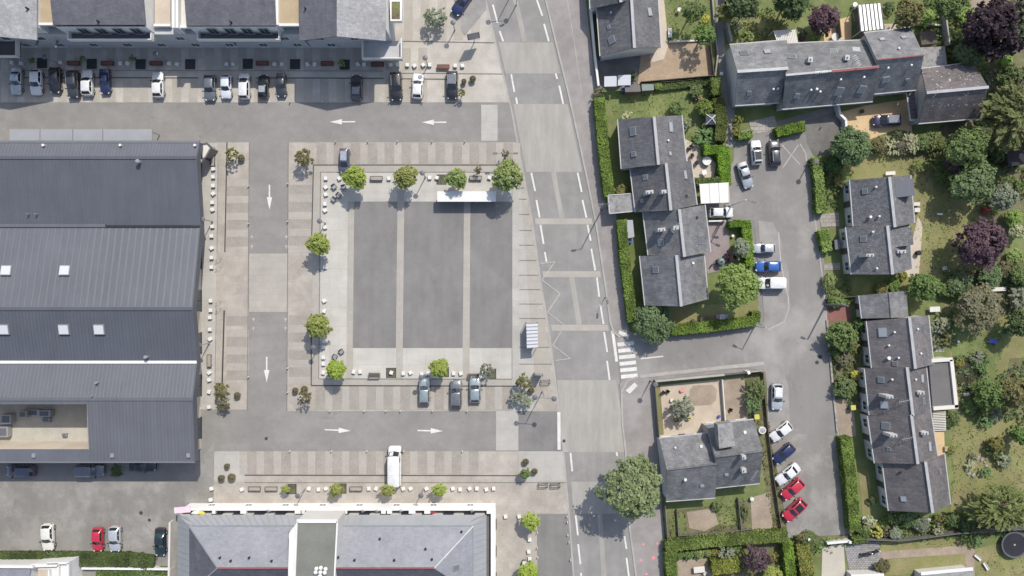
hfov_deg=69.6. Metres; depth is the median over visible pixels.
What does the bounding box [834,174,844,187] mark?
shrub
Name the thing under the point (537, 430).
asphalt
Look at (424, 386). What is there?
parked car
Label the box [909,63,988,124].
house
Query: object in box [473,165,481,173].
tree
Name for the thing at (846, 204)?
door
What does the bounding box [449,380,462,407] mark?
parked car
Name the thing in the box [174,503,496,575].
apartment block
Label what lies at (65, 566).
apartment block
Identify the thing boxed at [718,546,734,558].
shrub
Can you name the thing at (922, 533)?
ground cover
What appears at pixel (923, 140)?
shrub
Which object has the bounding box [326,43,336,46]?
window
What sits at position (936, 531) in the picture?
shrub
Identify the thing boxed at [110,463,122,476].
shrub
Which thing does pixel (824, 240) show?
hedge
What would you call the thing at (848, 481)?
hedge
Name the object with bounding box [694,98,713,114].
shrub
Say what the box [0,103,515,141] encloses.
street
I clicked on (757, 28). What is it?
ground cover
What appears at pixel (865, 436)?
door
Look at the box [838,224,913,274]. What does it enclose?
house
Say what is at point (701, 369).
street edge strip
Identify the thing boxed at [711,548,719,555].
shrub
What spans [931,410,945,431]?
pergola
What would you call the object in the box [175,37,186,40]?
window
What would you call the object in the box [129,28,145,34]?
window
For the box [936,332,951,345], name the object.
shrub
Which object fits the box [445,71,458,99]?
parked car
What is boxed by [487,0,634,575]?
road
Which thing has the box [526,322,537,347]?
bus shelter
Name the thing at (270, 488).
bench
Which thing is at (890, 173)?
garden table
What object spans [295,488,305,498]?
street lamp
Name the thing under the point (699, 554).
shrub
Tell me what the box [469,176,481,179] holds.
bench
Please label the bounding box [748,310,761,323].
shrub
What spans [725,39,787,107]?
house
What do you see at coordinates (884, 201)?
house
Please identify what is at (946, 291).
shrub
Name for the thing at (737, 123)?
shrub
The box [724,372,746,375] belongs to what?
gate
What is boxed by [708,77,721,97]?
hedge
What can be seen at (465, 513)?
window
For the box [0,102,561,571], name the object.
town paving
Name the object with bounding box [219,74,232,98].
parked car
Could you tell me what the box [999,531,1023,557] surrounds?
trampoline
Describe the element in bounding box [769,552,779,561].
shrub
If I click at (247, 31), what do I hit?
window
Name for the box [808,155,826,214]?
hedge
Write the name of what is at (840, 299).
shrub
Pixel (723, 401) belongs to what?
garden wall
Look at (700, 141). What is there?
shrub
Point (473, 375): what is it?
bench
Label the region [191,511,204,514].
parasol
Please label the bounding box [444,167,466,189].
tree
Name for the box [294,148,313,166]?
tree
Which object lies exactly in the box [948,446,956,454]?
shrub
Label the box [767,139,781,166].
parked car
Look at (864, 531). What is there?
shrub
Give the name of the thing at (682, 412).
tree
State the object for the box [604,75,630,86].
lean to
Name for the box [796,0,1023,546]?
garden soil
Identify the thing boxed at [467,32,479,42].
sign board
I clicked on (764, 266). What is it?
parked car
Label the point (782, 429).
parked car
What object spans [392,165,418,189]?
tree
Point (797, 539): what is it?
shrub
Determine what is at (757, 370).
garden wall
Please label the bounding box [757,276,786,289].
parked van
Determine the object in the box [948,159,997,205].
tree
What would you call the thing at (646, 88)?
shed
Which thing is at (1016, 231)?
shrub
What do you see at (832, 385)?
garden wall
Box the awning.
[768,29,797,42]
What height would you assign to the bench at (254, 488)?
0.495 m
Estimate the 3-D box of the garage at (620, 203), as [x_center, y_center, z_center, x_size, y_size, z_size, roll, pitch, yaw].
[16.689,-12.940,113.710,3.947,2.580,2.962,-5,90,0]
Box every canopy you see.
[10,129,159,139]
[437,191,495,202]
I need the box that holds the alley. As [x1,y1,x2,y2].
[715,0,735,147]
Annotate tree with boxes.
[28,57,38,63]
[129,54,138,61]
[213,383,229,399]
[216,395,229,410]
[225,147,239,161]
[280,484,289,492]
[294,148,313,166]
[297,389,311,403]
[304,232,329,255]
[304,313,332,338]
[325,359,346,379]
[329,483,343,496]
[340,165,366,189]
[379,484,395,496]
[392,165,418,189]
[422,7,446,28]
[428,358,448,378]
[431,482,447,496]
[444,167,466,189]
[457,89,464,96]
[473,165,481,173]
[480,363,493,378]
[491,157,523,191]
[509,390,523,403]
[515,372,532,389]
[517,560,538,575]
[519,468,530,479]
[521,395,534,408]
[522,511,539,532]
[594,452,663,520]
[632,306,674,344]
[669,394,694,420]
[680,0,707,25]
[691,24,715,46]
[714,3,732,23]
[715,263,763,311]
[723,0,761,19]
[742,541,772,571]
[763,565,782,575]
[772,0,812,22]
[807,3,840,36]
[824,320,858,351]
[828,125,875,166]
[893,0,926,28]
[907,273,943,301]
[935,0,962,20]
[942,158,961,173]
[943,126,990,170]
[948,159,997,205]
[950,216,1008,272]
[950,282,1004,333]
[951,36,983,65]
[957,482,1023,530]
[961,0,1023,61]
[971,380,1005,410]
[975,78,1023,153]
[988,182,1019,210]
[994,63,1023,87]
[998,0,1023,45]
[1001,372,1023,410]
[1005,308,1023,336]
[1009,427,1023,444]
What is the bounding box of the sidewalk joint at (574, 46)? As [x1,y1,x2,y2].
[567,0,581,92]
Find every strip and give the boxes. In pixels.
[346,187,469,377]
[512,177,533,410]
[513,0,605,575]
[535,218,608,330]
[640,185,838,434]
[656,386,1023,575]
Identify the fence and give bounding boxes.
[640,75,714,83]
[653,382,659,437]
[663,502,667,539]
[676,509,751,536]
[709,39,714,74]
[736,497,741,531]
[761,372,781,528]
[835,13,841,38]
[852,7,863,39]
[853,526,1023,541]
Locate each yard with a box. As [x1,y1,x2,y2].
[0,463,194,481]
[596,55,640,89]
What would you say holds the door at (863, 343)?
in the house at (905, 341)
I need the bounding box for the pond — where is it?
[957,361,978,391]
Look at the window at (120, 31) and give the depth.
107.55 m
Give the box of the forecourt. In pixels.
[804,112,840,157]
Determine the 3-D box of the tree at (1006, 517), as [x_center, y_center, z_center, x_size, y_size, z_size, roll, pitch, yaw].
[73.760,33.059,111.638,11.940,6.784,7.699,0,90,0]
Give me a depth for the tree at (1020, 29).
106.23 m
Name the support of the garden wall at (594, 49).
on the ground at (862, 284)
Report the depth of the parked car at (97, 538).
113.97 m
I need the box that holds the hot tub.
[758,426,765,433]
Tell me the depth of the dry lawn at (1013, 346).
114.97 m
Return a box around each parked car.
[6,464,36,478]
[8,67,24,94]
[28,69,44,95]
[39,523,56,550]
[47,67,62,93]
[65,70,81,98]
[79,70,94,95]
[90,527,104,551]
[98,68,112,94]
[107,525,122,551]
[129,463,156,472]
[150,72,165,97]
[153,527,167,555]
[202,74,216,100]
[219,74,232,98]
[237,73,250,99]
[256,75,269,98]
[275,72,287,97]
[338,148,350,172]
[349,75,362,100]
[389,71,402,100]
[411,73,423,99]
[418,377,430,404]
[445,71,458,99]
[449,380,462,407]
[451,0,470,16]
[468,377,481,402]
[708,206,732,218]
[736,160,752,188]
[749,140,762,165]
[753,242,775,253]
[755,260,781,272]
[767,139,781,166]
[769,420,793,441]
[770,383,784,409]
[772,442,795,463]
[774,462,801,484]
[780,477,805,499]
[781,497,807,521]
[872,113,900,127]
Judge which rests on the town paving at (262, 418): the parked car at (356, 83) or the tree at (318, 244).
the tree at (318, 244)
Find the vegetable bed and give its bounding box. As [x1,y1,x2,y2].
[677,492,772,575]
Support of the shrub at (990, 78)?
on the ground at (862, 284)
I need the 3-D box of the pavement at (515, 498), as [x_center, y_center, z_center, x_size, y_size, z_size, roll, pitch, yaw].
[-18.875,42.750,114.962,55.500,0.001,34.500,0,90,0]
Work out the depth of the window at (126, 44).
113.34 m
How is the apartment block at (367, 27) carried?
on the town paving at (262, 418)
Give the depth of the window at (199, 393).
114.51 m
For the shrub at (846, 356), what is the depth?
113.62 m
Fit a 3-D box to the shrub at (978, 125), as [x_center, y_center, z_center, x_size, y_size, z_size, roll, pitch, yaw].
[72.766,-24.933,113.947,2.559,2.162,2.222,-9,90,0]
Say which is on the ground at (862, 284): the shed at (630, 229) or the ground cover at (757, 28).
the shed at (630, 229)
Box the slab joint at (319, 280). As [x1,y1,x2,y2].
[27,41,565,482]
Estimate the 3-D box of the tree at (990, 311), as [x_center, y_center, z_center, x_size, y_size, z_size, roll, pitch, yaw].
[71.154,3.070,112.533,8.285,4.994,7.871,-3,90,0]
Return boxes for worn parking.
[770,433,844,537]
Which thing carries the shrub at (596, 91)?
on the ground at (862, 284)
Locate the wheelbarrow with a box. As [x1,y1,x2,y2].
[988,338,997,343]
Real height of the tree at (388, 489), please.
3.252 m
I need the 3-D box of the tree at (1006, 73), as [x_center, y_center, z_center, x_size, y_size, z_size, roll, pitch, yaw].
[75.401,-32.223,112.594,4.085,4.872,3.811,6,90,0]
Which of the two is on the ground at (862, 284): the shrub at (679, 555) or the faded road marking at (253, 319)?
the shrub at (679, 555)
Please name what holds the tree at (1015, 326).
on the ground at (862, 284)
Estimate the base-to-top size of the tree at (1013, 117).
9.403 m
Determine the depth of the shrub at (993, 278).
112.99 m
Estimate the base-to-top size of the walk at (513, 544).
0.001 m
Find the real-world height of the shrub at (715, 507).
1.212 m
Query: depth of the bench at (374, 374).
114.48 m
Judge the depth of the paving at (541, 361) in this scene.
114.95 m
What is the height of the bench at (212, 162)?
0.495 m
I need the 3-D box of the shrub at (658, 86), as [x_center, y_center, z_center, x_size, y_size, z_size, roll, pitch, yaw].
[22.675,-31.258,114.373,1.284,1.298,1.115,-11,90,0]
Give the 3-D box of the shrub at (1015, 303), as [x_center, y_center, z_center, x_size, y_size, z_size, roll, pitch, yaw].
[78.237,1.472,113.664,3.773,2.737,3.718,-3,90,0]
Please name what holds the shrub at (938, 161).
on the ground at (862, 284)
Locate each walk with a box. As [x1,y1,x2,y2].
[201,143,216,409]
[496,514,536,575]
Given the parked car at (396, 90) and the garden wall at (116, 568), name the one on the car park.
the garden wall at (116, 568)
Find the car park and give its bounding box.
[0,443,213,575]
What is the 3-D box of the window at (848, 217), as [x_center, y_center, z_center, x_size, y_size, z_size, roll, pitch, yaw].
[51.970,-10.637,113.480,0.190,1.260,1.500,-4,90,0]
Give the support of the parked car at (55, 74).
on the apron gravel bands at (275, 57)
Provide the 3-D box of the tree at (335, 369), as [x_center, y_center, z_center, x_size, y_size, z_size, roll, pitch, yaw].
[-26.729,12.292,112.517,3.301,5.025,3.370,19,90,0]
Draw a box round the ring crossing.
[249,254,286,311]
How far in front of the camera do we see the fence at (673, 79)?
114.12 m
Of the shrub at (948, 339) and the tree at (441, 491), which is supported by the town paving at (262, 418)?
the tree at (441, 491)
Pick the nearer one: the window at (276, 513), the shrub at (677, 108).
the window at (276, 513)
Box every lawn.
[602,0,879,144]
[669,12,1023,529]
[669,313,1007,533]
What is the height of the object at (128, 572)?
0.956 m
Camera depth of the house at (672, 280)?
110.03 m
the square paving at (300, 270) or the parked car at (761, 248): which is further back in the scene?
the square paving at (300, 270)
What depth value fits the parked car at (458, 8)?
114.05 m
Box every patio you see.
[659,379,722,433]
[660,24,922,435]
[823,16,944,454]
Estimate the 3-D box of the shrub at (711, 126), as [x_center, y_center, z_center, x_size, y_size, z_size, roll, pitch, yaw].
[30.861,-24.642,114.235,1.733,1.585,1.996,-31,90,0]
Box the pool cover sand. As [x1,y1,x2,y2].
[690,385,716,405]
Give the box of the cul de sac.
[617,114,844,527]
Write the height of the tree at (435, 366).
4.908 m
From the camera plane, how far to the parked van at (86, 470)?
113.47 m
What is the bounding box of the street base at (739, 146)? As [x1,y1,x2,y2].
[614,106,848,539]
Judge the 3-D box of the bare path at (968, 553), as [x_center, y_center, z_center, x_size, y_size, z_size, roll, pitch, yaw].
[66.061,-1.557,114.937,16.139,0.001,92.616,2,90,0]
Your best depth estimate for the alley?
114.95 m
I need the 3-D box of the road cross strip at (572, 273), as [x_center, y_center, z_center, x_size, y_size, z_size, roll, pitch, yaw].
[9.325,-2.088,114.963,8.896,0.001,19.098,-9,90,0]
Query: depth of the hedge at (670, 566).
113.04 m
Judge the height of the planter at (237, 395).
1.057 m
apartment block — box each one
[0,0,402,60]
[0,556,81,575]
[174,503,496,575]
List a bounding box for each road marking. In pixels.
[251,144,806,360]
[264,0,662,575]
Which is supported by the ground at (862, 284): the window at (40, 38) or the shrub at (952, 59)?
the shrub at (952, 59)
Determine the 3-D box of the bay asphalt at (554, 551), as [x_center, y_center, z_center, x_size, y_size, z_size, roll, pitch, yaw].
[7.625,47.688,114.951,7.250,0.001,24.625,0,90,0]
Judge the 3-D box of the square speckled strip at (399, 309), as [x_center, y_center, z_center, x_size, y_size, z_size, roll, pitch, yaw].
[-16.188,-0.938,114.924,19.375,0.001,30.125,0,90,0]
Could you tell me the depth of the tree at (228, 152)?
112.56 m
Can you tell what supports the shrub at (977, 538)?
on the ground at (862, 284)
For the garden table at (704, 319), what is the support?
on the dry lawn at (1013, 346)
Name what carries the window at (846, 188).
in the house at (884, 201)
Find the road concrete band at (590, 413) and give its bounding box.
[499,42,624,513]
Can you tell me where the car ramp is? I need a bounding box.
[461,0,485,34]
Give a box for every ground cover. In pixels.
[669,372,785,534]
[731,6,788,42]
[791,512,1023,553]
[819,171,863,408]
[922,0,1023,214]
[934,257,1023,427]
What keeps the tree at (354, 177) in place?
on the town paving at (262, 418)
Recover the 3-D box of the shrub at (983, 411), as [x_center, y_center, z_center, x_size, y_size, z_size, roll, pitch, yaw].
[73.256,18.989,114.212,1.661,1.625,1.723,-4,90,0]
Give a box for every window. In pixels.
[0,37,13,40]
[21,43,33,46]
[38,37,47,40]
[76,28,93,34]
[87,43,100,46]
[93,28,111,34]
[111,28,128,34]
[121,43,134,46]
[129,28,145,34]
[156,43,168,46]
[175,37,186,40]
[190,43,201,46]
[197,290,201,310]
[197,374,201,396]
[198,417,201,438]
[199,332,201,353]
[206,28,221,34]
[223,28,238,34]
[224,43,235,46]
[240,28,255,34]
[253,512,265,514]
[257,28,272,34]
[258,43,269,46]
[274,512,286,514]
[282,37,290,40]
[292,43,302,46]
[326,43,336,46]
[359,512,370,514]
[443,512,454,514]
[464,512,475,514]
[840,232,845,240]
[844,185,848,194]
[844,262,848,270]
[846,214,851,223]
[859,371,863,379]
[862,400,866,409]
[862,417,867,426]
[864,353,869,362]
[866,447,871,456]
[876,464,882,474]
[880,494,885,504]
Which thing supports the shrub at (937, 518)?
on the ground at (862, 284)
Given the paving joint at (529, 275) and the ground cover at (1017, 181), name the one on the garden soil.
the ground cover at (1017, 181)
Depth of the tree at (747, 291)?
108.39 m
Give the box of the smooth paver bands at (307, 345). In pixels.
[226,143,519,474]
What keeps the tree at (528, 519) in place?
on the town paving at (262, 418)
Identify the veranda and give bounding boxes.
[850,3,884,37]
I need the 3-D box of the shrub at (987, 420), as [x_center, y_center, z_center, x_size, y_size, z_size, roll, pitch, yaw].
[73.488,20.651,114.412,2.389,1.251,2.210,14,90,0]
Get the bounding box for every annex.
[920,46,946,74]
[927,357,958,409]
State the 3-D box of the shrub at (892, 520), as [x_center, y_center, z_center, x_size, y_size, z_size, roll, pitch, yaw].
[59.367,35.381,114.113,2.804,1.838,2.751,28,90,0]
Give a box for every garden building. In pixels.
[846,570,883,575]
[914,565,972,575]
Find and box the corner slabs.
[214,451,564,481]
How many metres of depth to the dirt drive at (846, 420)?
114.93 m
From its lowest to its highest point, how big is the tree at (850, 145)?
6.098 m
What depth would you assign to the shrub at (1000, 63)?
113.19 m
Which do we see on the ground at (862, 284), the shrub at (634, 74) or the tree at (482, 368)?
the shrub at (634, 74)
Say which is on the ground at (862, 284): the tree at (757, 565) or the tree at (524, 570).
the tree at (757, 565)
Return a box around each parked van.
[74,463,105,477]
[387,445,401,486]
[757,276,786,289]
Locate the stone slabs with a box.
[749,116,944,351]
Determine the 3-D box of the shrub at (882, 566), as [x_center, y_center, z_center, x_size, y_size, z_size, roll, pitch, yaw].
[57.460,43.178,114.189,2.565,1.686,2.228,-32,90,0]
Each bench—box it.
[67,61,79,65]
[100,61,113,65]
[149,61,162,65]
[207,354,211,366]
[210,155,215,165]
[248,486,260,490]
[256,61,268,65]
[265,486,276,490]
[321,61,333,65]
[350,486,361,490]
[368,372,380,376]
[370,176,382,180]
[371,62,383,66]
[437,64,449,68]
[468,373,478,377]
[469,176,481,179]
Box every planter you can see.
[218,475,224,481]
[227,473,235,481]
[234,392,240,398]
[238,154,244,160]
[292,387,297,393]
[469,76,475,81]
[522,459,528,464]
[528,387,534,393]
[531,468,537,474]
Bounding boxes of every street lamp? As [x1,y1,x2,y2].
[42,54,58,64]
[153,51,166,61]
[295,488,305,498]
[317,218,325,223]
[493,152,517,157]
[532,390,556,400]
[729,199,756,206]
[806,159,818,165]
[824,302,848,306]
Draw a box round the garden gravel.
[638,42,711,83]
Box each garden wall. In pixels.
[81,566,172,569]
[168,520,173,575]
[589,9,599,87]
[654,373,724,381]
[669,40,706,42]
[711,0,718,76]
[720,379,725,420]
[722,0,732,44]
[749,369,765,372]
[824,538,848,544]
[826,320,838,431]
[834,105,847,129]
[915,23,941,26]
[939,3,950,46]
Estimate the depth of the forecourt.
114.93 m
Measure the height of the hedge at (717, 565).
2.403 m
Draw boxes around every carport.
[696,182,729,205]
[905,91,917,120]
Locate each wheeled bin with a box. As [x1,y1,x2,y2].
[753,414,759,418]
[848,405,855,409]
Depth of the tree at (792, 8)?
109.40 m
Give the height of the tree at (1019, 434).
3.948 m
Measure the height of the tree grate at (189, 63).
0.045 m
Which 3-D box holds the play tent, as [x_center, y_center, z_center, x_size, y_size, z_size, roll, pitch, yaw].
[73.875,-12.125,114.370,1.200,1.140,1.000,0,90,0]
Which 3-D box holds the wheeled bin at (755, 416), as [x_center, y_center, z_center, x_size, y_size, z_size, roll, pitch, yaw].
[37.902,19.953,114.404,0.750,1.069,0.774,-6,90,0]
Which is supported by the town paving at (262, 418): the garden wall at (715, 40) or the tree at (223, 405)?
the tree at (223, 405)
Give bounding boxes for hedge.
[0,550,157,569]
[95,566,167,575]
[592,97,614,199]
[615,219,636,322]
[654,78,709,91]
[662,527,788,552]
[662,548,677,575]
[670,315,755,335]
[694,177,719,185]
[700,144,731,185]
[707,555,739,575]
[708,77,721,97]
[710,96,728,143]
[726,219,754,267]
[735,129,753,141]
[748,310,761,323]
[772,121,806,138]
[778,540,796,575]
[793,541,814,575]
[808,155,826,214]
[815,228,832,253]
[835,434,861,531]
[848,533,869,543]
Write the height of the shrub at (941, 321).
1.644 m
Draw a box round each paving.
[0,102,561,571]
[287,142,559,410]
[312,165,553,385]
[619,331,637,393]
[704,221,729,273]
[825,306,850,321]
[844,541,880,569]
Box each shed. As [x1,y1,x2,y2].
[624,85,640,94]
[626,220,633,237]
[640,84,653,93]
[831,239,840,249]
[915,30,937,46]
[999,149,1023,167]
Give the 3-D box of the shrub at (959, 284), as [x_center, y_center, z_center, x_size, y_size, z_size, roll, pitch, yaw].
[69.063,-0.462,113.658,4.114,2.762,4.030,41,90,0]
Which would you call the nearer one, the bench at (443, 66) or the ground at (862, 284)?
the bench at (443, 66)
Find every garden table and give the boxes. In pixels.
[668,28,671,36]
[693,565,704,572]
[700,317,708,321]
[702,156,710,164]
[831,33,838,40]
[885,171,895,174]
[928,306,939,311]
[993,287,1005,290]
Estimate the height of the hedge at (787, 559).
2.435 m
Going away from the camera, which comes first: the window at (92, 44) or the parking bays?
the window at (92, 44)
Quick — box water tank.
[716,258,724,264]
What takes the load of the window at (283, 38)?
in the apartment block at (367, 27)
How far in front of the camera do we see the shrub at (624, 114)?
114.05 m
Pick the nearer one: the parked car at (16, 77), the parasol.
the parasol
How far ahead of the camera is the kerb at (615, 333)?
114.87 m
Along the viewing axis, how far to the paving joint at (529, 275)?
114.92 m
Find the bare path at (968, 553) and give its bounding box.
[880,0,990,575]
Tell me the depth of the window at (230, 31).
107.55 m
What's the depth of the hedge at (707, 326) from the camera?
113.44 m
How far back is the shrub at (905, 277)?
114.07 m
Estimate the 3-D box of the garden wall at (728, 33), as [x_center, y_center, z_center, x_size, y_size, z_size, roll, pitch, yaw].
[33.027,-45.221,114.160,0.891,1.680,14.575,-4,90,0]
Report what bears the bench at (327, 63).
on the apron gravel bands at (275, 57)
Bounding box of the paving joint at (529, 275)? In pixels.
[519,214,548,347]
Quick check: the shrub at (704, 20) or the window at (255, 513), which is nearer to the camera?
the window at (255, 513)
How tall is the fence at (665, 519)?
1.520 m
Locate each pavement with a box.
[0,0,508,101]
[200,142,248,409]
[214,451,567,571]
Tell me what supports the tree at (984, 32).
on the ground at (862, 284)
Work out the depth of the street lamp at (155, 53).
111.08 m
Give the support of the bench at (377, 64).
on the apron gravel bands at (275, 57)
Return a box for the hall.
[0,140,203,462]
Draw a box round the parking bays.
[759,221,790,431]
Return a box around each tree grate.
[37,58,46,67]
[87,59,96,68]
[135,59,145,68]
[185,59,194,68]
[243,59,252,68]
[286,484,296,493]
[290,59,299,68]
[339,483,346,493]
[340,60,349,69]
[386,368,395,377]
[437,174,446,184]
[486,369,495,378]
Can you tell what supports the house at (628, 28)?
on the ground at (862, 284)
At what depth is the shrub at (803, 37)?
114.08 m
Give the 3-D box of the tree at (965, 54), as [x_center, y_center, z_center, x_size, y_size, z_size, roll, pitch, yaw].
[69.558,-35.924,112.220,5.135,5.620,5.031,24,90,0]
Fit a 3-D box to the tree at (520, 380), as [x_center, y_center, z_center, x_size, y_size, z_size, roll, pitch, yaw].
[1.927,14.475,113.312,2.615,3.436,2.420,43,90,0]
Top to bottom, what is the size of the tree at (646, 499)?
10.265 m
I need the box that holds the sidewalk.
[547,0,664,575]
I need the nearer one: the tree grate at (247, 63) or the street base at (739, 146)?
the tree grate at (247, 63)
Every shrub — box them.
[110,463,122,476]
[592,88,603,97]
[616,183,629,193]
[622,111,632,118]
[631,71,638,79]
[654,83,661,89]
[669,101,684,114]
[676,551,683,559]
[683,118,691,129]
[683,550,693,559]
[688,84,702,98]
[693,125,714,146]
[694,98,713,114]
[694,549,703,558]
[700,14,708,23]
[703,548,710,557]
[706,125,714,133]
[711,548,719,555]
[712,500,724,511]
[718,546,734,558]
[722,250,735,263]
[730,18,744,30]
[731,115,743,127]
[731,126,740,135]
[731,546,744,557]
[733,237,750,259]
[738,560,749,572]
[741,31,753,41]
[741,505,748,521]
[744,376,767,402]
[745,395,760,413]
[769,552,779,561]
[795,534,804,542]
[798,28,807,41]
[800,529,821,550]
[811,32,823,41]
[821,271,837,292]
[823,154,843,174]
[827,297,850,307]
[827,346,842,358]
[833,375,856,397]
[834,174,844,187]
[836,351,852,367]
[847,341,859,352]
[850,370,859,379]
[853,317,867,331]
[858,526,869,537]
[862,515,877,527]
[867,495,876,504]
[870,526,882,537]
[871,135,887,155]
[873,559,890,574]
[875,282,888,292]
[881,135,899,155]
[881,526,892,537]
[882,1,895,15]
[884,511,905,525]
[886,278,901,291]
[888,525,904,541]
[891,131,903,143]
[894,139,909,154]
[898,271,907,280]
[900,131,918,154]
[902,512,919,527]
[911,159,925,170]
[913,133,930,150]
[913,516,928,532]
[920,8,936,28]
[924,129,944,152]
[924,153,942,170]
[930,318,943,333]
[932,164,954,185]
[932,513,947,527]
[932,522,943,535]
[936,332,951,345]
[937,317,950,331]
[939,282,954,296]
[943,30,962,48]
[944,513,959,528]
[945,49,955,61]
[945,410,962,427]
[947,271,971,297]
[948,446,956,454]
[954,357,964,367]
[956,6,971,23]
[958,517,974,532]
[959,534,974,544]
[961,396,977,415]
[965,459,976,470]
[968,453,976,460]
[969,350,984,363]
[971,409,984,421]
[972,535,983,546]
[974,120,990,131]
[976,362,987,375]
[977,262,1002,289]
[977,415,993,428]
[978,467,990,476]
[979,408,990,415]
[983,445,994,455]
[985,68,1001,90]
[986,434,1004,452]
[987,144,1005,162]
[990,164,998,175]
[990,408,1003,421]
[993,452,1000,460]
[994,53,1012,69]
[997,452,1012,469]
[998,260,1016,277]
[1003,209,1022,227]
[1006,248,1023,265]
[1007,265,1023,287]
[1008,224,1023,240]
[1008,286,1023,309]
[1008,425,1017,438]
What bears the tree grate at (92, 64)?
on the apron gravel bands at (275, 57)
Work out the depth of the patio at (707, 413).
114.95 m
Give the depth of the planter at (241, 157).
114.28 m
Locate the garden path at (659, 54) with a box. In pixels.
[650,0,667,61]
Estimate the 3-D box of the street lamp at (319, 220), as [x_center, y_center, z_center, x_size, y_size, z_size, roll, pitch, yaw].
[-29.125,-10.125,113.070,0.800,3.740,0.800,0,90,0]
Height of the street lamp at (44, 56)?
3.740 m
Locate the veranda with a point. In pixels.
(870, 16)
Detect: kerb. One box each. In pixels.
[486,0,573,575]
[545,0,636,575]
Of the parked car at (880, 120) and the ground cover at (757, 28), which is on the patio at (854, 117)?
the parked car at (880, 120)
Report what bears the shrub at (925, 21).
on the ground at (862, 284)
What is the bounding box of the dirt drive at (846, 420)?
[835,399,855,436]
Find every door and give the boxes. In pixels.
[840,248,846,254]
[843,201,849,207]
[858,386,865,393]
[861,340,867,346]
[862,433,869,440]
[876,479,883,488]
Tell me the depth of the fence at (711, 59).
114.18 m
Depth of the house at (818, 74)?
109.86 m
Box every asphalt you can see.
[353,202,511,347]
[519,411,557,449]
[538,514,572,575]
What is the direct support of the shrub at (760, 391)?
on the ground at (862, 284)
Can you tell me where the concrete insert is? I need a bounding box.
[481,105,517,449]
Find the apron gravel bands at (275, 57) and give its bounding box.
[0,0,479,101]
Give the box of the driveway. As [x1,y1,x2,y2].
[821,541,845,575]
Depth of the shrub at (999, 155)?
113.22 m
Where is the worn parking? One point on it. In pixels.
(815, 457)
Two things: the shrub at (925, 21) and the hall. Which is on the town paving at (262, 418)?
the hall
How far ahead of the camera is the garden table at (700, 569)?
114.20 m
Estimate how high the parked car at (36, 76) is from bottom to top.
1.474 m
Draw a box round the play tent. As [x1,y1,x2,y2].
[981,207,992,213]
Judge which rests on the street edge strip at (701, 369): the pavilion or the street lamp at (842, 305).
the street lamp at (842, 305)
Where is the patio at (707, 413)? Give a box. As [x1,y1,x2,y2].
[659,379,722,433]
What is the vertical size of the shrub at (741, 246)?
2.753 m
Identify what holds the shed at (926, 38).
on the ground at (862, 284)
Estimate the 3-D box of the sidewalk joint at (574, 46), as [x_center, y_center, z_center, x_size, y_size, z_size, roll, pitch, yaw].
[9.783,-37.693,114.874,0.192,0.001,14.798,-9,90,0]
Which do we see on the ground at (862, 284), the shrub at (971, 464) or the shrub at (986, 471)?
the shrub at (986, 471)
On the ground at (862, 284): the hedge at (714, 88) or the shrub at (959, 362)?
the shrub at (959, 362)
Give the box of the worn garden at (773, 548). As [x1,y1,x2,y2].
[667,371,786,575]
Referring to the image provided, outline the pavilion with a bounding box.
[703,114,715,124]
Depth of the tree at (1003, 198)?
110.75 m
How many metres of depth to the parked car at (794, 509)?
113.90 m
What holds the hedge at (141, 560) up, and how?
on the car park
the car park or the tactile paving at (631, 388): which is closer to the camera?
the tactile paving at (631, 388)
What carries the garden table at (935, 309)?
on the ground at (862, 284)
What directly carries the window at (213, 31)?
in the apartment block at (367, 27)
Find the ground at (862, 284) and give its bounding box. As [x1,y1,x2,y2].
[586,0,1023,575]
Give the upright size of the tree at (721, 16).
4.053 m
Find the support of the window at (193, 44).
in the apartment block at (367, 27)
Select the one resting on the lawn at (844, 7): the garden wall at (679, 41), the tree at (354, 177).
the garden wall at (679, 41)
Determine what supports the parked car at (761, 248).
on the parking bays
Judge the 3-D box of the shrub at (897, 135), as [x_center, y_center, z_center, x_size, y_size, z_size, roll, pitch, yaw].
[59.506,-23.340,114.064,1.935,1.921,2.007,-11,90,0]
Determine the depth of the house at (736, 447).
109.22 m
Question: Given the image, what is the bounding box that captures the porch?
[201,142,217,160]
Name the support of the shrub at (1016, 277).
on the ground at (862, 284)
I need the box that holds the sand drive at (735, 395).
[722,376,747,419]
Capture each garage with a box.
[607,193,633,213]
[854,291,907,317]
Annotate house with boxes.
[589,0,625,14]
[596,0,661,60]
[617,115,686,170]
[629,161,697,212]
[639,254,708,306]
[642,205,710,256]
[657,432,716,501]
[702,418,762,488]
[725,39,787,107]
[776,39,878,110]
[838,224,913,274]
[842,175,914,226]
[857,366,931,415]
[860,27,923,95]
[860,315,933,368]
[860,413,937,463]
[875,454,950,512]
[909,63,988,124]
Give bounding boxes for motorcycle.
[860,551,872,556]
[870,548,880,554]
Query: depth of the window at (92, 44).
113.34 m
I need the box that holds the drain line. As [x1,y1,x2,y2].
[23,77,517,475]
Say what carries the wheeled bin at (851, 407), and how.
on the dirt drive at (846, 420)
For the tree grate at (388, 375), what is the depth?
114.91 m

